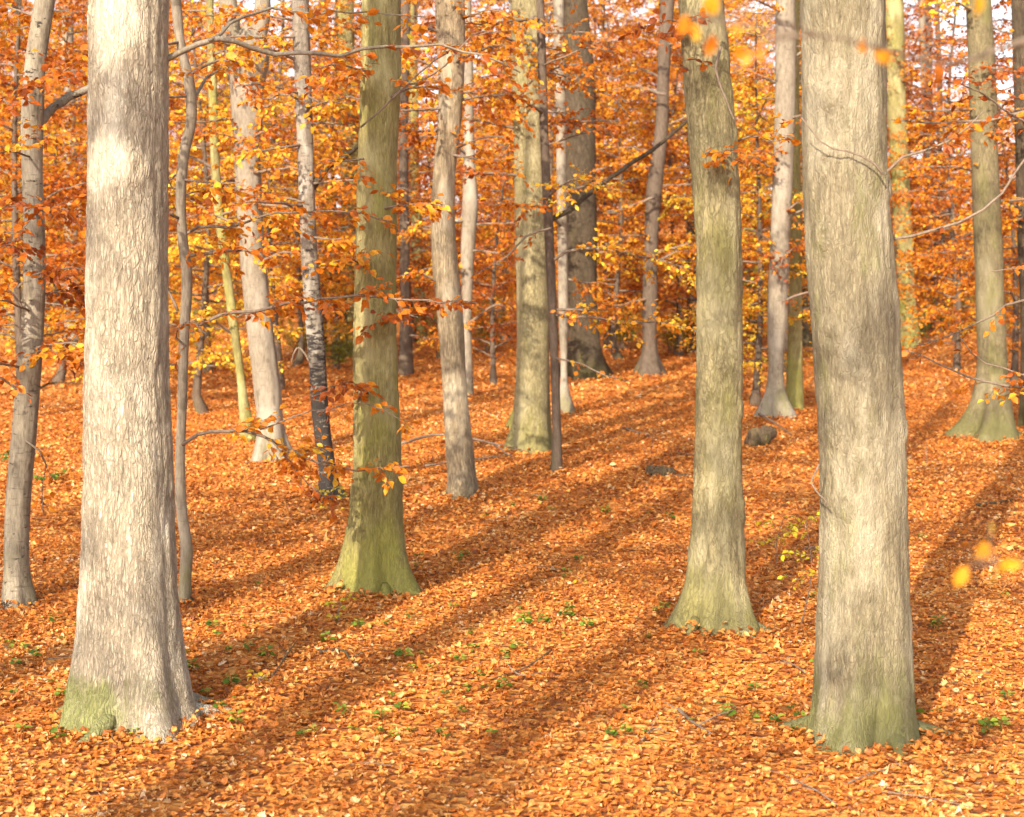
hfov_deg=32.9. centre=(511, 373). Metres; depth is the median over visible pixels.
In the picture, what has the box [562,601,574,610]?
seedling
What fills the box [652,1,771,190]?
beech tree
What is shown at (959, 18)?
sky
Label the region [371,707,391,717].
seedling
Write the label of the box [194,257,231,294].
shrub
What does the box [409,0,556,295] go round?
beech tree
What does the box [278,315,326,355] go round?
shrub
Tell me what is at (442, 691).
seedling
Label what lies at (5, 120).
beech tree
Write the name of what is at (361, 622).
seedling
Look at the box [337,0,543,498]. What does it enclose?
hornbeam tree
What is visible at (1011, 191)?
beech tree
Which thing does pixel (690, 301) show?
slim tree
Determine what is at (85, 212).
beech tree
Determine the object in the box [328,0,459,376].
slim tree
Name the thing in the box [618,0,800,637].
oak tree
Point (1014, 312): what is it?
beech tree
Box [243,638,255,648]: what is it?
seedling
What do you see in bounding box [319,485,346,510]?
sapling
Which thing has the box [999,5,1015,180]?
beech tree
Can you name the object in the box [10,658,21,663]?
seedling
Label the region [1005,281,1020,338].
shrub
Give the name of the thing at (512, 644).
seedling
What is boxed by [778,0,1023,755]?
oak tree
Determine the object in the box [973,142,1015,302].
beech tree
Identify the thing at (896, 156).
beech tree
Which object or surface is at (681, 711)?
fallen twig
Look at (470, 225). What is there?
beech tree
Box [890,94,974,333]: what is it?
beech tree
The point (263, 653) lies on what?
seedling
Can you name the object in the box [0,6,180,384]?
beech tree
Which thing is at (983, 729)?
seedling
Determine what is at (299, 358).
beech tree
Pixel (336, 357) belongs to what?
shrub
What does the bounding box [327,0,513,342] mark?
beech tree
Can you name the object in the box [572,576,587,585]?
sapling
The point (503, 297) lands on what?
beech tree
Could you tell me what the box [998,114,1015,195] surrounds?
beech tree
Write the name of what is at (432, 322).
shrub
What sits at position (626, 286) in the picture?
shrub
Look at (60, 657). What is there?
fallen twig
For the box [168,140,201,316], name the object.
beech tree
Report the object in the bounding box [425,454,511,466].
fallen branch
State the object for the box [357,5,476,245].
beech tree
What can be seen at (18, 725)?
seedling
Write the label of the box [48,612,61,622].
seedling
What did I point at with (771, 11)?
beech tree
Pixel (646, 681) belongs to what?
seedling
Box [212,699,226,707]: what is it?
seedling
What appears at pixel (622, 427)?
fallen twig
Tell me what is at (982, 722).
seedling
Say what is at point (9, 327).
shrub
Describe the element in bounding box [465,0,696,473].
slim tree
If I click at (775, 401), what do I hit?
beech tree
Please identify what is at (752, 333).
shrub
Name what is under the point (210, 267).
beech tree
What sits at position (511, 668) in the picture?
fallen twig
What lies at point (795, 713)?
seedling
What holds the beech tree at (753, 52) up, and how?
on the ground
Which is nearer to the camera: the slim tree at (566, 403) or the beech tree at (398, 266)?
the slim tree at (566, 403)
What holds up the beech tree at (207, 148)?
on the ground
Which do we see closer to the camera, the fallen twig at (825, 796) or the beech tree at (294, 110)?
the fallen twig at (825, 796)
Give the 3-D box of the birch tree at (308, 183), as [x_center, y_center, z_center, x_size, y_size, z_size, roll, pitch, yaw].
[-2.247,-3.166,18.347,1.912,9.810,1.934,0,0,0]
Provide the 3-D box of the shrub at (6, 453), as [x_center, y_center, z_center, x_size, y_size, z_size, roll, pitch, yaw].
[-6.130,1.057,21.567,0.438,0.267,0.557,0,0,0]
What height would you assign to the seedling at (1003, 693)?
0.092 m
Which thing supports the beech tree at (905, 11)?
on the ground
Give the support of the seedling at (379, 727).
on the ground
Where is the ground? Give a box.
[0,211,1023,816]
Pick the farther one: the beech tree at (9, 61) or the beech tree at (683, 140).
the beech tree at (9, 61)
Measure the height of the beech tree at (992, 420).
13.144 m
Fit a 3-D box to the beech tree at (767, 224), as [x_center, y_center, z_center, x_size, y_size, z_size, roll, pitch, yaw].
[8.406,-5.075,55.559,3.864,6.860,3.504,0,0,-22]
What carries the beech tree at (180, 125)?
on the ground
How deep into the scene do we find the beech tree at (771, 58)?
74.74 m
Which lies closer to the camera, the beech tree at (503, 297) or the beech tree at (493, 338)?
the beech tree at (493, 338)
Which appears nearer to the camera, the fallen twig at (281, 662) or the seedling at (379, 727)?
the seedling at (379, 727)
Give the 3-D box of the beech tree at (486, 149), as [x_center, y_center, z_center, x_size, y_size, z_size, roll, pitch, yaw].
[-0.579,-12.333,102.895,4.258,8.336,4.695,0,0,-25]
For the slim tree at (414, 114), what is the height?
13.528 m
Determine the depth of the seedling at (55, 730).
9.76 m
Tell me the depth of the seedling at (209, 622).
12.47 m
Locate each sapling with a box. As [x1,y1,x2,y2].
[246,669,272,687]
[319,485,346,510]
[324,594,355,621]
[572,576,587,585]
[648,430,656,474]
[738,72,774,365]
[749,514,804,566]
[777,510,819,622]
[920,438,938,462]
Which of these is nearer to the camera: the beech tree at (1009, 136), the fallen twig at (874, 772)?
the fallen twig at (874, 772)
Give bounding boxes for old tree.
[478,0,663,380]
[941,0,1023,426]
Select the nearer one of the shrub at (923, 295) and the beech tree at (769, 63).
the shrub at (923, 295)
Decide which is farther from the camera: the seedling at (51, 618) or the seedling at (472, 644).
the seedling at (51, 618)
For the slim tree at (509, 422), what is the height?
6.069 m
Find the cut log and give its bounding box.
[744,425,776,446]
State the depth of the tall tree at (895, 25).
43.62 m
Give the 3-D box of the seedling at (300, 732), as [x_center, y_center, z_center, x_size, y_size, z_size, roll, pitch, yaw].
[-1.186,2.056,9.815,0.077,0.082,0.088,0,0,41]
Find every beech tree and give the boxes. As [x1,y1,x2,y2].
[0,0,61,269]
[0,0,84,211]
[0,0,87,372]
[0,0,87,609]
[0,0,222,166]
[0,0,274,283]
[0,3,28,130]
[0,6,86,252]
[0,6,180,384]
[0,33,86,235]
[0,80,87,338]
[4,25,85,234]
[7,0,177,130]
[48,0,305,413]
[49,1,87,236]
[49,127,86,290]
[72,0,332,373]
[78,1,232,275]
[168,0,336,464]
[168,0,420,389]
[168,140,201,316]
[169,0,287,258]
[169,34,208,211]
[169,80,276,220]
[174,104,293,303]
[209,36,399,366]
[210,0,397,334]
[214,0,433,354]
[263,30,294,191]
[264,108,338,290]
[279,37,360,203]
[312,0,434,143]
[316,96,423,283]
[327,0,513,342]
[338,105,432,291]
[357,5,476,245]
[396,29,557,340]
[396,55,461,281]
[396,126,508,358]
[397,1,672,228]
[398,0,515,397]
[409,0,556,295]
[416,134,569,385]
[423,220,434,302]
[456,0,644,301]
[460,1,546,196]
[477,105,510,213]
[480,36,556,226]
[493,0,692,350]
[493,77,630,284]
[495,0,686,233]
[499,16,696,359]
[549,0,686,298]
[589,0,684,226]
[593,0,746,376]
[596,10,769,356]
[603,0,802,281]
[604,0,773,236]
[616,37,673,224]
[623,0,771,258]
[627,0,749,278]
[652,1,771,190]
[657,17,813,405]
[680,0,910,372]
[680,25,774,238]
[724,0,808,418]
[725,7,773,186]
[735,112,772,302]
[742,10,896,274]
[745,0,774,158]
[763,0,971,302]
[773,0,967,184]
[786,0,803,410]
[887,0,1018,341]
[887,13,971,224]
[887,27,959,241]
[887,65,942,299]
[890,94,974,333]
[891,0,1017,288]
[891,100,1018,371]
[897,0,1023,442]
[914,93,1010,302]
[916,171,968,260]
[920,82,1020,381]
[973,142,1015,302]
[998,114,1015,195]
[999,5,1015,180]
[999,65,1016,246]
[999,168,1016,253]
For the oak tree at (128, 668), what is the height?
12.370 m
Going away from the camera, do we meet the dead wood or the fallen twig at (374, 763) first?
the fallen twig at (374, 763)
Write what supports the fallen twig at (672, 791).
on the ground
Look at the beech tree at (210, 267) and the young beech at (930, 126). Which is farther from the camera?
the beech tree at (210, 267)
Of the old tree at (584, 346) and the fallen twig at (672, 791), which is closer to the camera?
the fallen twig at (672, 791)
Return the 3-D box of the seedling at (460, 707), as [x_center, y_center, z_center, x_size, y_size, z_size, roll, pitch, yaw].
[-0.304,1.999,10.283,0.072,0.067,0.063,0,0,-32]
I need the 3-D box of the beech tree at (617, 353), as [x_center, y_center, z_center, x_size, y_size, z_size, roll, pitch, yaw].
[2.107,-4.105,39.822,4.869,8.338,4.211,0,0,3]
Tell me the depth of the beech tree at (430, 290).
55.43 m
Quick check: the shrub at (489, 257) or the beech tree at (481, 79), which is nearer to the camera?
the beech tree at (481, 79)
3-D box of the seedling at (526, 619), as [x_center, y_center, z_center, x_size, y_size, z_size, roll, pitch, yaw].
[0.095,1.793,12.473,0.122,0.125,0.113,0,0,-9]
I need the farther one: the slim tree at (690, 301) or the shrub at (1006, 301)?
the shrub at (1006, 301)
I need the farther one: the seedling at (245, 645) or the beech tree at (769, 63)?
the beech tree at (769, 63)
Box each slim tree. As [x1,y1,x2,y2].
[0,0,83,338]
[12,0,87,346]
[168,0,297,442]
[263,0,360,351]
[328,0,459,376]
[334,0,358,357]
[354,2,460,342]
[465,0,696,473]
[495,0,629,413]
[505,405,513,427]
[611,0,767,352]
[799,1,812,346]
[887,0,967,323]
[928,0,942,328]
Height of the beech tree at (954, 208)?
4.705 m
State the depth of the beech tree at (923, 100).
45.78 m
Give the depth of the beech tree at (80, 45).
83.17 m
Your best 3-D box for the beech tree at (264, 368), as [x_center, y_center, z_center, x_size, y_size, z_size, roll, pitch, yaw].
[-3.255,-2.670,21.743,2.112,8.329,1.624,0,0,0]
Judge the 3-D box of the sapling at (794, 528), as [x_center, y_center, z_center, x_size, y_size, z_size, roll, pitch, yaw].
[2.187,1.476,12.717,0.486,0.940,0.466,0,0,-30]
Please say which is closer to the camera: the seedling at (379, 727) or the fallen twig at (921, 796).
the fallen twig at (921, 796)
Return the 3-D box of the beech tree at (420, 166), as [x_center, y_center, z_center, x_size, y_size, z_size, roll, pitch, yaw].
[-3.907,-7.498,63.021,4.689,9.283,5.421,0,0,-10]
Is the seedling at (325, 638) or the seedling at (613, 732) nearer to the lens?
the seedling at (613, 732)
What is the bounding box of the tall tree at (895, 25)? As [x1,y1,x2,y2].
[885,0,970,347]
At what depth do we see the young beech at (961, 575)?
3.00 m
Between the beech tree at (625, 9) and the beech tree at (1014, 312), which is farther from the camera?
the beech tree at (625, 9)
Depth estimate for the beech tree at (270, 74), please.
31.84 m
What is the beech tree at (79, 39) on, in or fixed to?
on the ground
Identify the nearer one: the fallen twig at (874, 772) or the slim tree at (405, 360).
the fallen twig at (874, 772)
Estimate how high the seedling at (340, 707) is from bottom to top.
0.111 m
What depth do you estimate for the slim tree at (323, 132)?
42.16 m
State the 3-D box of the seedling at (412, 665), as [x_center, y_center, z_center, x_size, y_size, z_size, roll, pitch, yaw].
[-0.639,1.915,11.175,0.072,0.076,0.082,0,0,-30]
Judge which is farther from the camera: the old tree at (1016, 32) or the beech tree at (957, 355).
the beech tree at (957, 355)
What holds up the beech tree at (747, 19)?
on the ground
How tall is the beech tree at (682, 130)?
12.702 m
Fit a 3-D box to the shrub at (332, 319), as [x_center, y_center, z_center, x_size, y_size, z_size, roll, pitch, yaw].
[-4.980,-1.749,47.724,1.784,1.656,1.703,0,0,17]
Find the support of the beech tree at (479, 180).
on the ground
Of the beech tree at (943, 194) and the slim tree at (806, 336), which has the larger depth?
the beech tree at (943, 194)
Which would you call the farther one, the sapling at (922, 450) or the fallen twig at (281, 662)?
the sapling at (922, 450)
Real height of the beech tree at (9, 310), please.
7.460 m
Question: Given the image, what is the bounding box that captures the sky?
[1,0,1015,220]
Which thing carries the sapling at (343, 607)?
on the ground
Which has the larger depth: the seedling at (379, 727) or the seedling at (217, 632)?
the seedling at (217, 632)
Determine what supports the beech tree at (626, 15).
on the ground
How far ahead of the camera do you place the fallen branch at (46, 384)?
32.34 m
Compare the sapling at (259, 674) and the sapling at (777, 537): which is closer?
the sapling at (259, 674)
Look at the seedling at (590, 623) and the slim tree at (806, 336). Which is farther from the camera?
the slim tree at (806, 336)
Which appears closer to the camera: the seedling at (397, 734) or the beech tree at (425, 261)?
the seedling at (397, 734)
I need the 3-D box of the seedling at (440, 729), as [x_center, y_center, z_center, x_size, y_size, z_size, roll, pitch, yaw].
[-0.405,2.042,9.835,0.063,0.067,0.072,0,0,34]
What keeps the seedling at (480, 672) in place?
on the ground
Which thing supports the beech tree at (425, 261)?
on the ground
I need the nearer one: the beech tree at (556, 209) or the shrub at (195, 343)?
the shrub at (195, 343)
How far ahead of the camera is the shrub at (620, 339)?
43.10 m
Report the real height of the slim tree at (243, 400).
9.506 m
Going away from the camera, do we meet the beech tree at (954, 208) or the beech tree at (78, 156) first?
the beech tree at (78, 156)
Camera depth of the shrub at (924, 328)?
43.80 m
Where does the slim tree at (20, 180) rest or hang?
on the ground
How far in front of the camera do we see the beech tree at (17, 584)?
13.30 m
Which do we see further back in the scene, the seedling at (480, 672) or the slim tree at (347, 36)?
the slim tree at (347, 36)
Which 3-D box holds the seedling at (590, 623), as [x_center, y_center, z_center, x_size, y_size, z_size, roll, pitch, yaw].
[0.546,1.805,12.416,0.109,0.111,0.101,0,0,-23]
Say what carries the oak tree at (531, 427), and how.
on the ground
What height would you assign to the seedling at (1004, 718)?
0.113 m
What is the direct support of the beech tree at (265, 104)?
on the ground
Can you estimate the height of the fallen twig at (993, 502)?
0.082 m
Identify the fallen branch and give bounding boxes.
[40,369,82,388]
[401,433,521,456]
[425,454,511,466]
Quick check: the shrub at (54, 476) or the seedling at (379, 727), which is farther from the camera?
the shrub at (54, 476)
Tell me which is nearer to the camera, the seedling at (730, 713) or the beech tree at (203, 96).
the seedling at (730, 713)
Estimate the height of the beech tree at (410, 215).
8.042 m
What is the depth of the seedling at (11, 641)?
11.87 m
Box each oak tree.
[52,0,521,743]
[292,0,505,598]
[415,0,632,453]
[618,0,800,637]
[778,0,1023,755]
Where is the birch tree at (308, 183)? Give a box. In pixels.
[207,0,359,503]
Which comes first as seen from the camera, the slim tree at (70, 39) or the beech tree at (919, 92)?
the slim tree at (70, 39)
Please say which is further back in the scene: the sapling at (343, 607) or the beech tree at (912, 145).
the beech tree at (912, 145)
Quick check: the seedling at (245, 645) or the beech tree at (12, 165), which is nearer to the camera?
the seedling at (245, 645)
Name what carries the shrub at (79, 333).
on the ground
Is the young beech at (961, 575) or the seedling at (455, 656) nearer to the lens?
the young beech at (961, 575)
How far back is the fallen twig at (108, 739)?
9.70 m
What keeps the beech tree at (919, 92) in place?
on the ground
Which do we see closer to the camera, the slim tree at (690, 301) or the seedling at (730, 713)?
the seedling at (730, 713)
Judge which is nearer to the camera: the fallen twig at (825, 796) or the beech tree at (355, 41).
the fallen twig at (825, 796)
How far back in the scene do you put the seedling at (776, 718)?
10.12 m
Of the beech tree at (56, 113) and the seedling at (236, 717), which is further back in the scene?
the beech tree at (56, 113)
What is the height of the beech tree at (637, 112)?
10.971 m
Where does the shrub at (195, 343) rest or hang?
on the ground
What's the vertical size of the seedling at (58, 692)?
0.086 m
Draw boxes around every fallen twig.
[47,655,71,658]
[96,731,128,743]
[271,638,297,676]
[319,648,372,665]
[350,757,398,766]
[488,649,551,679]
[504,661,543,675]
[621,426,657,438]
[641,709,669,740]
[661,785,684,795]
[663,701,733,732]
[758,413,791,434]
[763,652,805,672]
[768,770,836,804]
[848,757,907,782]
[859,789,974,808]
[976,496,1021,505]
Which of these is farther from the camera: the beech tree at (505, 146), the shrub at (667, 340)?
the beech tree at (505, 146)
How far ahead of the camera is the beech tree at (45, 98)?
70.04 m
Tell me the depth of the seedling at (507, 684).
10.73 m
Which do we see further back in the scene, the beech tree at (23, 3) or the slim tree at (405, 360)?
the beech tree at (23, 3)
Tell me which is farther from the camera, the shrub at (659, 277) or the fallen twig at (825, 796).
the shrub at (659, 277)
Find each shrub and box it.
[0,310,46,347]
[0,450,35,461]
[33,470,66,483]
[64,317,84,346]
[180,292,227,353]
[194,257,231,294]
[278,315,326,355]
[324,324,352,369]
[327,293,343,336]
[413,295,437,345]
[472,295,511,352]
[475,241,501,279]
[477,225,504,255]
[597,254,661,316]
[598,300,659,349]
[623,256,666,297]
[657,309,691,353]
[742,256,767,344]
[901,300,933,337]
[915,264,961,315]
[923,294,975,333]
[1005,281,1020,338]
[1005,293,1019,330]
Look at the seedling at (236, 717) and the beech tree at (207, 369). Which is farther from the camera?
the beech tree at (207, 369)
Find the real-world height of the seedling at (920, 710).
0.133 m
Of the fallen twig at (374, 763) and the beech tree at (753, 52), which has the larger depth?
the beech tree at (753, 52)
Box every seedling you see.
[2,639,14,648]
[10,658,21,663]
[16,723,32,732]
[26,647,40,658]
[47,726,67,740]
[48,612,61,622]
[53,688,65,698]
[187,658,199,668]
[205,619,220,625]
[212,630,222,637]
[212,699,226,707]
[222,674,241,683]
[227,709,244,721]
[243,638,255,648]
[257,645,276,655]
[295,729,310,736]
[319,631,336,645]
[333,702,347,713]
[351,618,365,627]
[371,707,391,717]
[371,726,385,734]
[388,729,400,738]
[393,648,413,661]
[393,701,409,708]
[405,609,414,621]
[406,664,418,670]
[436,726,447,732]
[438,688,453,697]
[452,653,467,660]
[454,705,466,710]
[460,683,471,690]
[465,643,479,652]
[476,669,485,675]
[486,728,497,733]
[496,677,512,686]
[499,649,510,656]
[510,638,522,648]
[516,614,532,622]
[537,614,550,625]
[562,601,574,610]
[563,608,574,614]
[578,618,594,625]
[600,505,610,514]
[605,726,617,735]
[619,723,633,734]
[636,680,648,686]
[716,702,735,716]
[745,708,759,719]
[747,681,762,691]
[766,712,784,724]
[792,710,805,715]
[916,705,924,712]
[930,615,945,625]
[978,717,999,731]
[981,725,990,734]
[989,716,1011,730]
[998,689,1014,698]
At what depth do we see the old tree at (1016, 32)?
25.38 m
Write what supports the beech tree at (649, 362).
on the ground
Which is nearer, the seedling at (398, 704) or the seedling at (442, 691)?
the seedling at (398, 704)
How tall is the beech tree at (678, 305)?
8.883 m
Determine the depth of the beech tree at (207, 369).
35.90 m
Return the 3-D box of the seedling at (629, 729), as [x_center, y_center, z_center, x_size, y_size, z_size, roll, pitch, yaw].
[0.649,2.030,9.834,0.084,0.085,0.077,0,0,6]
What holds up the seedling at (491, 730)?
on the ground
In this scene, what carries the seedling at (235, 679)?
on the ground
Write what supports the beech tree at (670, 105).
on the ground
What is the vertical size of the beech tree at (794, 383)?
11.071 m
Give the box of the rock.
[646,465,677,475]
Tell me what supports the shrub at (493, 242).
on the ground
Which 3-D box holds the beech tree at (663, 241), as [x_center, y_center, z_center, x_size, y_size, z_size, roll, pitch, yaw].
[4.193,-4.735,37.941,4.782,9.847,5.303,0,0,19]
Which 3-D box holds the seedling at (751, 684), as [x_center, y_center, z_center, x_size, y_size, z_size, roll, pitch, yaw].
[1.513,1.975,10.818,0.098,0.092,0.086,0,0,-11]
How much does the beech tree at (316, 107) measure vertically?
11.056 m
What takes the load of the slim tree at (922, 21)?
on the ground
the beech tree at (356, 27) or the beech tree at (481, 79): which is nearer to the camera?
the beech tree at (356, 27)
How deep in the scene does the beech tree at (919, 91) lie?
68.17 m
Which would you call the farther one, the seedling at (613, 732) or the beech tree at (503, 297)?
the beech tree at (503, 297)
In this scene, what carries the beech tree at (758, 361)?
on the ground
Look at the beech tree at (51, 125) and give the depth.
29.85 m
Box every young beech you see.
[168,0,476,603]
[677,0,1023,586]
[890,76,1023,405]
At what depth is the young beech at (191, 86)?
13.25 m
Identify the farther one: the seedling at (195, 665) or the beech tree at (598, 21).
the beech tree at (598, 21)
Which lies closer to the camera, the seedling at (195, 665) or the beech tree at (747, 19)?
the seedling at (195, 665)
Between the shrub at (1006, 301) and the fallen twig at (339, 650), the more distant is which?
the shrub at (1006, 301)
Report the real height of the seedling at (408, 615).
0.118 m
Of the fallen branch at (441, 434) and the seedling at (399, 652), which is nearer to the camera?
the seedling at (399, 652)
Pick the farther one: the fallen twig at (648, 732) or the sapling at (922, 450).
the sapling at (922, 450)
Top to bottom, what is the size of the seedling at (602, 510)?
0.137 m
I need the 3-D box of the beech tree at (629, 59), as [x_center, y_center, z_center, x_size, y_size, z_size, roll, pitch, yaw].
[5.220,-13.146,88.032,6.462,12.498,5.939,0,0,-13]
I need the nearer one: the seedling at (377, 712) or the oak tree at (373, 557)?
the seedling at (377, 712)
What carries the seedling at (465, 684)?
on the ground
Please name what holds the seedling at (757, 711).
on the ground
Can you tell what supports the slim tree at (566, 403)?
on the ground
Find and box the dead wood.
[666,474,692,477]
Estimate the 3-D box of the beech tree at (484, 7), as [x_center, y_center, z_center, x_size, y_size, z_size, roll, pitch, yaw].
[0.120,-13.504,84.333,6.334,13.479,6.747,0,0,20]
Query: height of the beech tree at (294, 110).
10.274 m
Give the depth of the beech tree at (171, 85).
63.23 m
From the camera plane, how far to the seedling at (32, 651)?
11.61 m
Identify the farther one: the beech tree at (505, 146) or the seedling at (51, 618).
the beech tree at (505, 146)
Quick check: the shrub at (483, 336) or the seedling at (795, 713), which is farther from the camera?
the shrub at (483, 336)
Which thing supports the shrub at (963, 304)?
on the ground
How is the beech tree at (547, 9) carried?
on the ground
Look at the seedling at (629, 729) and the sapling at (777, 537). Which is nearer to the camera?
the seedling at (629, 729)
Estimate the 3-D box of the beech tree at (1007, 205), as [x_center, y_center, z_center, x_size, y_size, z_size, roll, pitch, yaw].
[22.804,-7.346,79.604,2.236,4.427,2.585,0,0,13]
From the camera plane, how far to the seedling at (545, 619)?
12.56 m
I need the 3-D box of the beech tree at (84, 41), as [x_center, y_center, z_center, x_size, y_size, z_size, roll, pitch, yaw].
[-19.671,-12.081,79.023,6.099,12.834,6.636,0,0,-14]
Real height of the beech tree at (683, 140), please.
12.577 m
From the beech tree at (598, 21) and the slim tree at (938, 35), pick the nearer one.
the beech tree at (598, 21)
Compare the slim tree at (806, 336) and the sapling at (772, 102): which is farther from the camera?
the slim tree at (806, 336)
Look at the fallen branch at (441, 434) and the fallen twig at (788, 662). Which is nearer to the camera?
the fallen twig at (788, 662)
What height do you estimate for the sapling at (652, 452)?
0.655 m
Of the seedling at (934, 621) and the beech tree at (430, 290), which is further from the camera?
the beech tree at (430, 290)
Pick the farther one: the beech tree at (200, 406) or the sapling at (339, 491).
the beech tree at (200, 406)
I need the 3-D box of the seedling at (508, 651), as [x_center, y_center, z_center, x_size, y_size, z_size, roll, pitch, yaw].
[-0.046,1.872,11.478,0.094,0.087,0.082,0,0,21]
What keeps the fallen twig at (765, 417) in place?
on the ground
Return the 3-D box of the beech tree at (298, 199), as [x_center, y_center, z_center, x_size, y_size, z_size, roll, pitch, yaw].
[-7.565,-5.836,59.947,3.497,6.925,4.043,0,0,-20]

